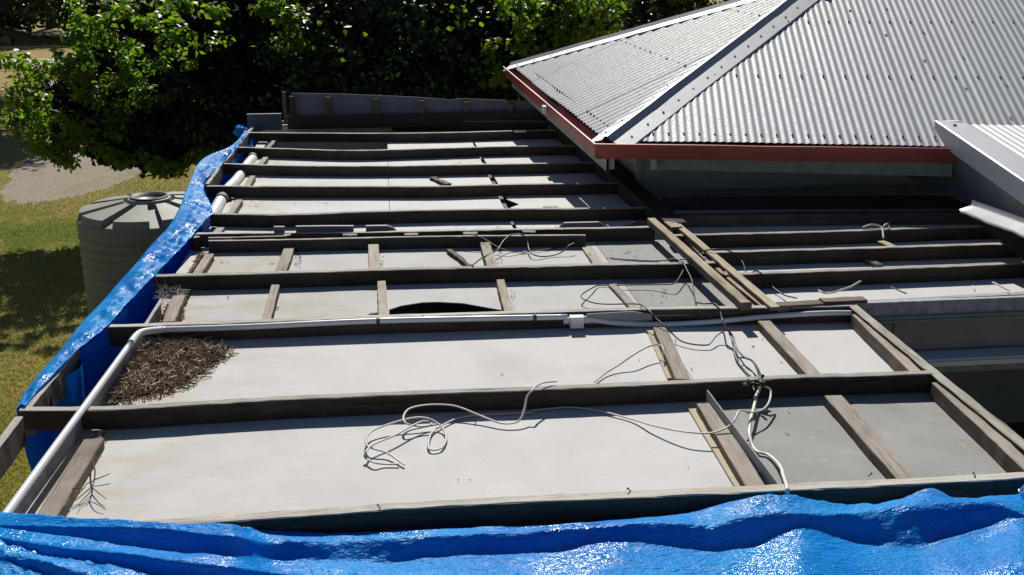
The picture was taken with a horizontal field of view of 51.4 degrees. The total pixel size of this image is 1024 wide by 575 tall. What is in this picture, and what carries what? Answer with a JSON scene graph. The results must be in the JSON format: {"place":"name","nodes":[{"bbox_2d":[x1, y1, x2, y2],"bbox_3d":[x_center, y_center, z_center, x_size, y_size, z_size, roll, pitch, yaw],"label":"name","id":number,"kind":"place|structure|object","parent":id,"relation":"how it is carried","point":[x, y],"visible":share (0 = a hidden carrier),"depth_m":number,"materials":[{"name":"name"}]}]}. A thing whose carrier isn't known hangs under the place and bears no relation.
{"place":"outdoors","nodes":[
{"label":"outdoors","id":0,"kind":"place"},
{"bbox_2d":[0,153,141,204],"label":"gravel path","id":1,"kind":"structure","parent":0,"point":[34,167],"depth_m":22.42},
{"bbox_2d":[0,0,722,511],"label":"ground","id":2,"kind":"structure","parent":0,"point":[12,154],"depth_m":17.75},
{"bbox_2d":[0,0,59,44],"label":"shrub","id":3,"kind":"object","parent":2,"relation":"on","point":[15,22],"visible":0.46,"depth_m":52.58,"materials":[{"name":"green plant"}]},
{"bbox_2d":[0,0,71,46],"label":"broadleaf tree","id":4,"kind":"object","parent":2,"relation":"on","point":[6,5],"visible":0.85,"depth_m":29.68,"materials":[{"name":"green plant"}]},
{"bbox_2d":[43,0,92,30],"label":"shrub","id":5,"kind":"object","parent":2,"relation":"on","point":[64,11],"visible":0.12,"depth_m":54.47,"materials":[{"name":"green plant"}]},
{"bbox_2d":[0,168,194,511],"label":"grass","id":6,"kind":"structure","parent":2,"relation":"on","point":[23,459],"depth_m":15.20,"materials":[{"name":"plant"}]},
{"bbox_2d":[76,191,184,314],"bbox_3d":[-4.161,-0.113,12.509,1.618,1.982,1.618,-2,18,-6],"label":"water tank","id":7,"kind":"object","parent":2,"relation":"on","point":[118,236],"visible":0.31,"depth_m":11.73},
{"bbox_2d":[0,44,268,68],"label":"paddock fence","id":8,"kind":"object","parent":2,"relation":"on","point":[54,47],"visible":0.07,"depth_m":42.83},
{"bbox_2d":[0,0,400,179],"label":"broadleaf tree","id":9,"kind":"object","parent":2,"relation":"on","point":[141,110],"visible":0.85,"depth_m":17.44,"materials":[{"name":"green plant"}]},
{"bbox_2d":[256,0,520,142],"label":"broadleaf tree","id":10,"kind":"object","parent":2,"relation":"on","point":[424,75],"visible":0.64,"depth_m":17.23,"materials":[{"name":"green plant"}]},
{"bbox_2d":[247,91,545,132],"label":"parapet","id":11,"kind":"structure","parent":2,"relation":"on","point":[330,113],"depth_m":12.70,"materials":[{"name":"grey metal"}]},
{"bbox_2d":[317,0,634,100],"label":"broadleaf tree","id":12,"kind":"object","parent":2,"relation":"on","point":[533,28],"visible":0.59,"depth_m":16.83,"materials":[{"name":"green plant"}]},
{"bbox_2d":[25,131,1023,513],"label":"verandah house","id":13,"kind":"structure","parent":2,"relation":"on","point":[967,333],"depth_m":6.38,"materials":[{"name":"beige paint"}]},
{"bbox_2d":[13,335,144,513],"bbox_3d":[-1.971,0.631,4.914,0.029,0.161,2.275,-1,18,-4],"label":"edge board","id":14,"kind":"object","parent":13,"relation":"attached to","point":[51,467],"visible":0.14,"depth_m":4.64,"materials":[{"name":"grey paint"}]},
{"bbox_2d":[145,303,161,322],"bbox_3d":[-2.077,0.232,6.159,0.022,0.161,0.432,-2,18,-6],"label":"edge board","id":15,"kind":"object","parent":14,"relation":"attached to","point":[154,315],"visible":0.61,"depth_m":6.22,"materials":[{"name":"grey paint"}]},
{"bbox_2d":[16,124,256,470],"bbox_3d":[-2.573,-0.252,8.714,0.389,0.963,7.888,-2,18,-6],"label":"side tarpaulin","id":16,"kind":"object","parent":13,"relation":"attached to","point":[128,299],"visible":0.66,"depth_m":6.57,"materials":[{"name":"plastic"}]},
{"bbox_2d":[159,292,188,320],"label":"leaf litter","id":17,"kind":"object","parent":13,"relation":"on","point":[181,316],"visible":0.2,"depth_m":6.38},
{"bbox_2d":[190,235,201,250],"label":"rafter block","id":18,"kind":"structure","parent":13,"relation":"on","point":[195,242],"depth_m":7.74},
{"bbox_2d":[187,250,205,272],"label":"leaf litter","id":19,"kind":"object","parent":13,"relation":"on","point":[198,260],"visible":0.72,"depth_m":7.40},
{"bbox_2d":[201,152,259,228],"bbox_3d":[-2.575,-0.943,9.826,0.138,0.121,2.895,-2,18,-5],"label":"drain pipe","id":20,"kind":"object","parent":13,"relation":"on","point":[221,199],"visible":0.6,"depth_m":9.33,"materials":[{"name":"white plastic"}]},
{"bbox_2d":[203,158,389,253],"bbox_3d":[-1.774,-0.822,9.457,1.351,0.006,3.700,-2,18,-6],"label":"ceiling sheet","id":21,"kind":"object","parent":13,"relation":"on","point":[286,205],"visible":0.43,"depth_m":9.24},
{"bbox_2d":[228,199,242,212],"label":"ceiling batten","id":22,"kind":"object","parent":21,"relation":"on","point":[237,205],"visible":0.64,"depth_m":8.84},
{"bbox_2d":[208,235,286,240],"bbox_3d":[-1.913,-0.327,7.726,0.560,0.091,0.033,-2,18,-5],"label":"trim board","id":23,"kind":"object","parent":21,"relation":"on","point":[249,237],"depth_m":7.70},
{"bbox_2d":[244,176,255,185],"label":"ceiling batten","id":24,"kind":"object","parent":21,"relation":"on","point":[251,180],"visible":0.65,"depth_m":9.78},
{"bbox_2d":[172,158,901,480],"bbox_3d":[-0.147,-0.319,7.865,4.195,0.013,7.261,-2,18,-6],"label":"twig scatter","id":25,"kind":"object","parent":21,"relation":"on","point":[383,261],"visible":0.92,"depth_m":7.52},
{"bbox_2d":[208,234,585,252],"bbox_3d":[-0.821,-0.317,7.751,2.721,0.107,0.066,-1,18,-3],"label":"roof rafter","id":26,"kind":"object","parent":13,"relation":"on","point":[362,243],"visible":0.94,"depth_m":7.74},
{"bbox_2d":[65,401,732,526],"bbox_3d":[-0.381,0.802,4.390,2.840,0.006,1.407,-2,18,-6],"label":"ceiling sheet","id":27,"kind":"object","parent":13,"relation":"on","point":[254,466],"visible":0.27,"depth_m":4.56,"materials":[{"name":"white"}]},
{"bbox_2d":[37,438,104,516],"bbox_3d":[-1.792,0.791,4.318,0.089,0.050,0.719,-2,18,-6],"label":"ceiling batten","id":28,"kind":"object","parent":27,"relation":"on","point":[61,495],"visible":0.84,"depth_m":4.32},
{"bbox_2d":[64,458,110,512],"bbox_3d":[-1.701,0.748,4.373,0.179,0.075,0.588,-2,18,-6],"label":"dry branch","id":29,"kind":"object","parent":28,"relation":"on","point":[92,486],"visible":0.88,"depth_m":4.24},
{"bbox_2d":[87,431,109,440],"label":"leaf litter","id":30,"kind":"object","parent":27,"relation":"on","point":[103,435],"visible":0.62,"depth_m":4.76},
{"bbox_2d":[363,381,556,464],"bbox_3d":[-0.245,0.573,4.870,1.050,0.120,0.351,-13,22,-36],"label":"coiled cable","id":31,"kind":"object","parent":27,"relation":"on","point":[431,422],"visible":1,"depth_m":4.87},
{"bbox_2d":[365,385,771,465],"bbox_3d":[0.304,0.602,4.818,1.926,0.099,0.512,-2,18,-6],"label":"coiled cable","id":32,"kind":"object","parent":27,"relation":"on","point":[528,412],"visible":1,"depth_m":4.85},
{"bbox_2d":[141,472,1023,532],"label":"roof rafter","id":33,"kind":"object","parent":27,"relation":"on","point":[547,509],"visible":0.69,"depth_m":4.05,"materials":[{"name":"wood"}]},
{"bbox_2d":[0,485,1023,574],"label":"front tarpaulin","id":34,"kind":"object","parent":33,"relation":"on","point":[930,531],"visible":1,"depth_m":3.80,"materials":[{"name":"plastic"}]},
{"bbox_2d":[685,402,739,485],"bbox_3d":[0.897,0.683,4.727,0.062,0.010,0.845,-2,18,-5],"label":"cover strip","id":35,"kind":"object","parent":27,"relation":"on","point":[691,407],"visible":0.6,"depth_m":4.71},
{"bbox_2d":[696,403,763,485],"bbox_3d":[0.942,0.691,4.632,0.085,0.049,0.820,-1,18,-4],"label":"ceiling batten","id":36,"kind":"object","parent":27,"relation":"on","point":[741,466],"visible":0.86,"depth_m":4.57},
{"bbox_2d":[706,390,778,484],"bbox_3d":[0.986,0.676,4.625,0.010,0.101,0.940,-2,18,-7],"label":"fin strip","id":37,"kind":"object","parent":27,"relation":"on","point":[766,476],"visible":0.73,"depth_m":4.53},
{"bbox_2d":[249,130,556,141],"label":"roof rafter","id":38,"kind":"object","parent":13,"relation":"on","point":[395,137],"visible":0.91,"depth_m":12.00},
{"bbox_2d":[116,326,691,405],"bbox_3d":[-0.526,0.425,5.567,2.840,0.006,1.077,-2,18,-6],"label":"ceiling sheet","id":39,"kind":"object","parent":13,"relation":"on","point":[259,368],"visible":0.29,"depth_m":5.63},
{"bbox_2d":[104,333,238,404],"bbox_3d":[-1.764,0.390,5.555,0.622,0.104,0.950,-2,18,-6],"label":"twig heap","id":40,"kind":"object","parent":39,"relation":"on","point":[155,365],"visible":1,"depth_m":5.51,"materials":[{"name":"brown plant"}]},
{"bbox_2d":[594,344,663,382],"bbox_3d":[0.611,0.394,5.515,0.527,0.068,0.116,-14,23,-38],"label":"stray cable","id":41,"kind":"object","parent":39,"relation":"on","point":[606,372],"visible":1,"depth_m":5.56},
{"bbox_2d":[646,330,671,379],"bbox_3d":[0.802,0.354,5.756,0.048,0.008,0.717,0,18,-1],"label":"cover strip","id":42,"kind":"object","parent":39,"relation":"on","point":[658,352],"visible":0.56,"depth_m":5.73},
{"bbox_2d":[653,327,689,379],"bbox_3d":[0.844,0.361,5.661,0.079,0.050,0.754,0,18,-1],"label":"ceiling batten","id":43,"kind":"object","parent":39,"relation":"on","point":[676,368],"visible":0.89,"depth_m":5.61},
{"bbox_2d":[238,145,574,159],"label":"roof rafter","id":44,"kind":"object","parent":13,"relation":"on","point":[387,154],"visible":0.96,"depth_m":11.07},
{"bbox_2d":[207,242,608,272],"bbox_3d":[-0.715,-0.160,7.392,2.770,0.006,0.847,-2,18,-6],"label":"ceiling sheet","id":45,"kind":"object","parent":13,"relation":"on","point":[323,260],"visible":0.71,"depth_m":7.52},
{"bbox_2d":[193,254,213,272],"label":"ceiling batten","id":46,"kind":"object","parent":45,"relation":"on","point":[205,263],"visible":0.78,"depth_m":7.24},
{"bbox_2d":[275,246,294,270],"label":"ceiling batten","id":47,"kind":"object","parent":45,"relation":"on","point":[286,259],"visible":0.83,"depth_m":7.36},
{"bbox_2d":[368,244,379,268],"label":"ceiling batten","id":48,"kind":"object","parent":45,"relation":"on","point":[373,255],"visible":0.83,"depth_m":7.38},
{"bbox_2d":[446,249,471,265],"bbox_3d":[-0.368,-0.206,7.465,0.045,0.027,0.444,-7,19,-21],"label":"wood chip","id":49,"kind":"object","parent":45,"relation":"on","point":[458,257],"visible":0.93,"depth_m":7.47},
{"bbox_2d":[480,241,496,265],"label":"ceiling batten","id":50,"kind":"object","parent":45,"relation":"on","point":[484,249],"visible":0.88,"depth_m":7.45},
{"bbox_2d":[463,234,579,252],"bbox_3d":[0.066,-0.314,7.680,0.856,0.098,0.209,0,18,1],"label":"looped cable","id":51,"kind":"object","parent":45,"relation":"on","point":[519,251],"visible":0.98,"depth_m":7.69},
{"bbox_2d":[472,233,574,265],"bbox_3d":[-0.048,-0.248,7.458,0.998,0.108,0.414,-17,24,-42],"label":"looped cable","id":52,"kind":"object","parent":45,"relation":"on","point":[528,248],"visible":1,"depth_m":7.58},
{"bbox_2d":[581,246,602,262],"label":"ceiling batten","id":53,"kind":"object","parent":45,"relation":"on","point":[590,253],"visible":0.85,"depth_m":7.54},
{"bbox_2d":[223,162,593,176],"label":"roof rafter","id":54,"kind":"object","parent":13,"relation":"on","point":[407,170],"visible":0.98,"depth_m":10.22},
{"bbox_2d":[205,126,257,190],"bbox_3d":[-2.873,-1.371,11.030,0.061,0.122,3.372,-2,18,-5],"label":"gutter board","id":55,"kind":"object","parent":54,"relation":"attached to","point":[217,176],"visible":0.66,"depth_m":10.37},
{"bbox_2d":[178,279,640,321],"bbox_3d":[-0.610,0.114,6.536,2.770,0.006,0.957,-2,18,-6],"label":"ceiling sheet","id":56,"kind":"object","parent":13,"relation":"on","point":[241,304],"visible":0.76,"depth_m":6.67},
{"bbox_2d":[163,295,185,321],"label":"ceiling batten","id":57,"kind":"object","parent":56,"relation":"on","point":[174,310],"visible":0.89,"depth_m":6.32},
{"bbox_2d":[262,284,279,318],"bbox_3d":[-1.460,0.106,6.457,0.057,0.050,0.676,-2,18,-7],"label":"ceiling batten","id":58,"kind":"object","parent":56,"relation":"on","point":[271,303],"visible":0.88,"depth_m":6.45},
{"bbox_2d":[377,281,387,314],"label":"ceiling batten","id":59,"kind":"object","parent":56,"relation":"on","point":[382,298],"visible":0.9,"depth_m":6.50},
{"bbox_2d":[496,279,512,310],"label":"ceiling batten","id":60,"kind":"object","parent":56,"relation":"on","point":[503,295],"visible":0.87,"depth_m":6.56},
{"bbox_2d":[609,284,637,306],"bbox_3d":[0.698,0.058,6.668,0.059,0.022,0.484,-3,18,-10],"label":"ceiling batten","id":61,"kind":"object","parent":56,"relation":"on","point":[620,294],"visible":0.82,"depth_m":6.68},
{"bbox_2d":[580,269,727,345],"bbox_3d":[0.828,0.091,6.390,0.768,0.115,1.261,-2,18,-6],"label":"black cable","id":62,"kind":"object","parent":56,"relation":"on","point":[647,308],"visible":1,"depth_m":6.43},
{"bbox_2d":[206,182,616,197],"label":"roof rafter","id":63,"kind":"object","parent":13,"relation":"on","point":[439,191],"visible":0.94,"depth_m":9.33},
{"bbox_2d":[282,121,546,130],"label":"roof rafter","id":64,"kind":"object","parent":13,"relation":"on","point":[498,125],"visible":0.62,"depth_m":12.81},
{"bbox_2d":[196,226,654,246],"bbox_3d":[-0.618,-0.376,7.891,3.384,0.102,0.085,-1,18,-3],"label":"roof rafter","id":65,"kind":"object","parent":13,"relation":"on","point":[628,233],"visible":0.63,"depth_m":7.89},
{"bbox_2d":[296,225,353,231],"bbox_3d":[-1.377,-0.422,7.845,0.418,0.078,0.020,-2,18,-6],"label":"flashing strip","id":66,"kind":"object","parent":65,"relation":"on","point":[313,228],"visible":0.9,"depth_m":7.83,"materials":[{"name":"grey metal"}]},
{"bbox_2d":[366,225,395,230],"bbox_3d":[-0.969,-0.431,7.892,0.224,0.066,0.020,-2,18,-6],"label":"flashing strip","id":67,"kind":"object","parent":65,"relation":"on","point":[379,228],"visible":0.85,"depth_m":7.88,"materials":[{"name":"grey metal"}]},
{"bbox_2d":[559,221,604,227],"bbox_3d":[0.532,-0.475,8.063,0.352,0.045,0.020,-2,18,-6],"label":"flashing strip","id":68,"kind":"object","parent":65,"relation":"on","point":[581,224],"visible":0.85,"depth_m":8.05,"materials":[{"name":"grey metal"}]},
{"bbox_2d":[623,221,647,226],"bbox_3d":[0.952,-0.487,8.111,0.215,0.039,0.020,-2,18,-6],"label":"flashing strip","id":69,"kind":"object","parent":65,"relation":"on","point":[637,223],"visible":0.74,"depth_m":8.10,"materials":[{"name":"metal"}]},
{"bbox_2d":[210,207,644,226],"bbox_3d":[-0.609,-0.562,8.472,3.529,0.101,0.118,-1,18,-4],"label":"roof rafter","id":70,"kind":"object","parent":13,"relation":"on","point":[432,216],"visible":0.95,"depth_m":8.47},
{"bbox_2d":[153,261,723,290],"bbox_3d":[-0.440,-0.081,6.967,3.713,0.102,0.080,-1,18,-4],"label":"roof rafter","id":71,"kind":"object","parent":13,"relation":"on","point":[413,275],"visible":0.94,"depth_m":6.94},
{"bbox_2d":[152,277,190,302],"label":"bird nest twigs","id":72,"kind":"object","parent":71,"relation":"hanging from","point":[166,287],"visible":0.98,"depth_m":6.67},
{"bbox_2d":[676,230,711,260],"bbox_3d":[1.296,-0.277,7.534,0.043,0.031,0.930,-2,18,-5],"label":"loose plank","id":73,"kind":"object","parent":71,"relation":"on","point":[693,247],"visible":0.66,"depth_m":7.50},
{"bbox_2d":[647,218,751,310],"bbox_3d":[1.198,-0.197,7.078,0.067,0.052,2.019,-3,18,-8],"label":"loose plank","id":74,"kind":"object","parent":71,"relation":"on","point":[729,291],"visible":1,"depth_m":6.83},
{"bbox_2d":[678,223,779,309],"bbox_3d":[1.377,-0.181,7.077,0.061,0.021,1.990,-3,18,-8],"label":"loose plank","id":75,"kind":"object","parent":71,"relation":"on","point":[756,292],"visible":1,"depth_m":6.81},
{"bbox_2d":[664,221,682,229],"bbox_3d":[1.202,-0.462,7.938,0.093,0.026,0.174,-3,18,-8],"label":"loose plank","id":76,"kind":"object","parent":75,"relation":"on","point":[672,226],"visible":1,"depth_m":7.89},
{"bbox_2d":[387,141,512,230],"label":"ceiling sheet","id":77,"kind":"object","parent":13,"relation":"on","point":[493,202],"visible":0.22,"depth_m":9.35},
{"bbox_2d":[429,176,451,185],"bbox_3d":[-0.667,-0.987,9.911,0.071,0.032,0.355,-10,20,-28],"label":"wood chip","id":78,"kind":"object","parent":77,"relation":"on","point":[435,179],"visible":0.95,"depth_m":9.88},
{"bbox_2d":[19,370,934,429],"bbox_3d":[-0.079,0.530,5.054,4.332,0.097,0.086,-2,18,-6],"label":"roof rafter","id":79,"kind":"object","parent":13,"relation":"on","point":[241,409],"visible":0.98,"depth_m":5.03,"materials":[{"name":"wood"}]},
{"bbox_2d":[0,416,26,479],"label":"gutter board","id":80,"kind":"object","parent":79,"relation":"attached to","point":[13,441],"visible":1,"depth_m":4.62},
{"bbox_2d":[23,348,80,434],"bbox_3d":[-2.242,0.497,5.216,0.039,0.131,0.768,-2,18,-5],"label":"gutter board","id":81,"kind":"object","parent":79,"relation":"attached to","point":[53,386],"visible":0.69,"depth_m":5.18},
{"bbox_2d":[3,310,851,512],"bbox_3d":[-0.460,0.295,5.742,4.641,0.130,1.940,-11,21,-32],"label":"conduit","id":82,"kind":"object","parent":79,"relation":"on","point":[573,321],"visible":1,"depth_m":5.97,"materials":[{"name":"white plastic"}]},
{"bbox_2d":[741,374,765,391],"bbox_3d":[1.157,0.467,5.105,0.141,0.068,0.114,-2,18,-6],"label":"taped joint","id":83,"kind":"object","parent":79,"relation":"on","point":[747,382],"visible":1,"depth_m":5.09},
{"bbox_2d":[107,304,852,346],"bbox_3d":[-0.122,0.204,6.105,4.242,0.117,0.094,-2,18,-5],"label":"roof rafter","id":84,"kind":"object","parent":13,"relation":"on","point":[120,334],"visible":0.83,"depth_m":6.08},
{"bbox_2d":[586,311,651,323],"bbox_3d":[0.619,0.171,6.138,0.386,0.064,0.008,-2,18,-6],"label":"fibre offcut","id":85,"kind":"object","parent":84,"relation":"attached to","point":[630,316],"visible":0.9,"depth_m":6.14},
{"bbox_2d":[654,315,697,321],"bbox_3d":[1.224,0.187,6.214,0.799,0.082,0.036,-1,18,-3],"label":"plate","id":86,"kind":"object","parent":84,"relation":"attached to","point":[664,318],"visible":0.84,"depth_m":6.18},
{"bbox_2d":[715,268,763,304],"bbox_3d":[1.416,0.005,6.618,0.040,0.032,0.804,-3,18,-9],"label":"loose plank","id":87,"kind":"object","parent":84,"relation":"on","point":[748,295],"visible":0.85,"depth_m":6.55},
{"bbox_2d":[775,300,823,312],"bbox_3d":[1.677,0.118,6.243,0.285,0.062,0.079,-3,18,-10],"label":"weathered block","id":88,"kind":"object","parent":84,"relation":"on","point":[785,307],"depth_m":6.21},
{"bbox_2d":[474,139,663,239],"bbox_3d":[0.344,-1.105,10.340,1.145,0.006,5.050,-2,18,-6],"label":"ceiling sheet","id":89,"kind":"object","parent":13,"relation":"on","point":[578,201],"visible":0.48,"depth_m":9.98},
{"bbox_2d":[545,118,686,233],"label":"valley beam","id":90,"kind":"structure","parent":13,"relation":"on","point":[632,192],"depth_m":9.16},
{"bbox_2d":[594,240,686,262],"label":"ceiling sheet","id":91,"kind":"object","parent":13,"relation":"on","point":[652,250],"visible":0.43,"depth_m":7.72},
{"bbox_2d":[609,257,686,261],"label":"black cable","id":92,"kind":"object","parent":91,"relation":"on","point":[622,259],"visible":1,"depth_m":7.20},
{"bbox_2d":[621,278,734,306],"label":"ceiling sheet","id":93,"kind":"object","parent":13,"relation":"on","point":[679,292],"visible":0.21,"depth_m":6.76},
{"bbox_2d":[667,322,893,378],"bbox_3d":[1.492,0.352,5.793,1.217,0.006,1.077,-2,18,-6],"label":"ceiling sheet","id":94,"kind":"object","parent":13,"relation":"on","point":[839,347],"depth_m":5.81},
{"bbox_2d":[668,258,761,378],"bbox_3d":[1.151,0.166,6.125,0.114,0.094,2.151,-1,18,-4],"label":"black cable","id":95,"kind":"object","parent":94,"relation":"on","point":[740,353],"visible":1,"depth_m":6.15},
{"bbox_2d":[757,321,820,373],"bbox_3d":[1.486,0.338,5.734,0.078,0.050,0.825,-2,18,-5],"label":"ceiling batten","id":96,"kind":"object","parent":94,"relation":"on","point":[790,352],"visible":0.92,"depth_m":5.71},
{"bbox_2d":[850,314,920,370],"bbox_3d":[2.004,0.320,5.744,0.064,0.076,0.860,-1,18,-2],"label":"ceiling batten","id":97,"kind":"object","parent":94,"relation":"on","point":[895,359],"visible":0.84,"depth_m":5.70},
{"bbox_2d":[648,183,1023,305],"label":"ceiling sheet","id":98,"kind":"object","parent":13,"relation":"on","point":[911,290],"visible":0.12,"depth_m":7.50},
{"bbox_2d":[677,211,976,226],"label":"side rafter","id":99,"kind":"object","parent":98,"relation":"on","point":[826,218],"visible":0.81,"depth_m":8.39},
{"bbox_2d":[670,225,997,248],"bbox_3d":[2.596,-0.383,7.912,2.898,0.101,0.077,-2,18,-6],"label":"side rafter","id":100,"kind":"object","parent":98,"relation":"on","point":[828,237],"visible":0.84,"depth_m":7.86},
{"bbox_2d":[862,223,889,238],"bbox_3d":[2.716,-0.417,7.851,0.216,0.074,0.189,-2,18,-6],"label":"pale wire","id":101,"kind":"object","parent":100,"relation":"attached to","point":[882,228],"visible":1,"depth_m":7.90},
{"bbox_2d":[817,280,861,293],"bbox_3d":[2.017,0.004,6.575,0.431,0.054,0.068,-16,24,-40],"label":"wire offcut","id":102,"kind":"object","parent":98,"relation":"on","point":[839,289],"visible":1,"depth_m":6.59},
{"bbox_2d":[701,242,1018,265],"bbox_3d":[2.551,-0.236,7.452,2.507,0.102,0.059,-2,18,-6],"label":"side rafter","id":103,"kind":"object","parent":98,"relation":"on","point":[862,254],"visible":0.92,"depth_m":7.42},
{"bbox_2d":[722,262,1023,288],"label":"side rafter","id":104,"kind":"object","parent":98,"relation":"on","point":[888,275],"visible":0.93,"depth_m":6.94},
{"bbox_2d":[753,270,796,298],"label":"black cable","id":105,"kind":"object","parent":104,"relation":"on","point":[772,286],"visible":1,"depth_m":6.78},
{"bbox_2d":[865,259,883,266],"bbox_3d":[2.498,-0.165,7.344,0.059,0.033,0.146,-5,18,-15],"label":"wood chip","id":106,"kind":"object","parent":98,"relation":"on","point":[872,262],"visible":0.92,"depth_m":7.33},
{"bbox_2d":[716,392,1007,483],"bbox_3d":[1.637,0.730,4.615,1.217,0.006,1.407,-2,18,-6],"label":"ceiling sheet","id":107,"kind":"object","parent":13,"relation":"on","point":[927,434],"depth_m":4.77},
{"bbox_2d":[747,379,789,494],"bbox_3d":[1.092,0.658,4.617,0.110,0.118,1.097,2,18,6],"label":"white cable","id":108,"kind":"object","parent":107,"relation":"on","point":[785,481],"visible":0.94,"depth_m":4.66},
{"bbox_2d":[823,395,915,478],"bbox_3d":[1.567,0.667,4.708,0.091,0.049,0.843,-1,18,-4],"label":"ceiling batten","id":109,"kind":"object","parent":107,"relation":"on","point":[879,453],"visible":0.93,"depth_m":4.66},
{"bbox_2d":[930,382,1023,472],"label":"ceiling batten","id":110,"kind":"object","parent":107,"relation":"on","point":[1005,454],"visible":0.94,"depth_m":4.71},
{"bbox_2d":[848,304,1023,454],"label":"edge beam","id":111,"kind":"structure","parent":13,"relation":"attached to","point":[1009,434],"depth_m":5.15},
{"bbox_2d":[868,291,1023,300],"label":"side rafter","id":112,"kind":"object","parent":13,"relation":"attached to","point":[985,295],"visible":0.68,"depth_m":6.39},
{"bbox_2d":[819,296,867,304],"bbox_3d":[1.953,0.095,6.290,0.269,0.061,0.078,-2,18,-8],"label":"splintered block","id":113,"kind":"object","parent":112,"relation":"on","point":[842,300],"depth_m":6.26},
{"bbox_2d":[620,0,724,29],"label":"shrub","id":114,"kind":"object","parent":2,"relation":"on","point":[658,7],"visible":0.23,"depth_m":40.09,"materials":[{"name":"green plant"}]},
{"bbox_2d":[675,0,728,12],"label":"shrub","id":115,"kind":"object","parent":2,"relation":"on","point":[705,4],"visible":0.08,"depth_m":39.59,"materials":[{"name":"green plant"}]},
{"bbox_2d":[503,0,1023,422],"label":"hip roof house","id":116,"kind":"structure","parent":2,"relation":"on","point":[747,93],"depth_m":9.41,"materials":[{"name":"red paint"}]},
{"bbox_2d":[907,120,1023,259],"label":"skillion roof","id":117,"kind":"structure","parent":116,"relation":"attached to","point":[985,181],"depth_m":7.91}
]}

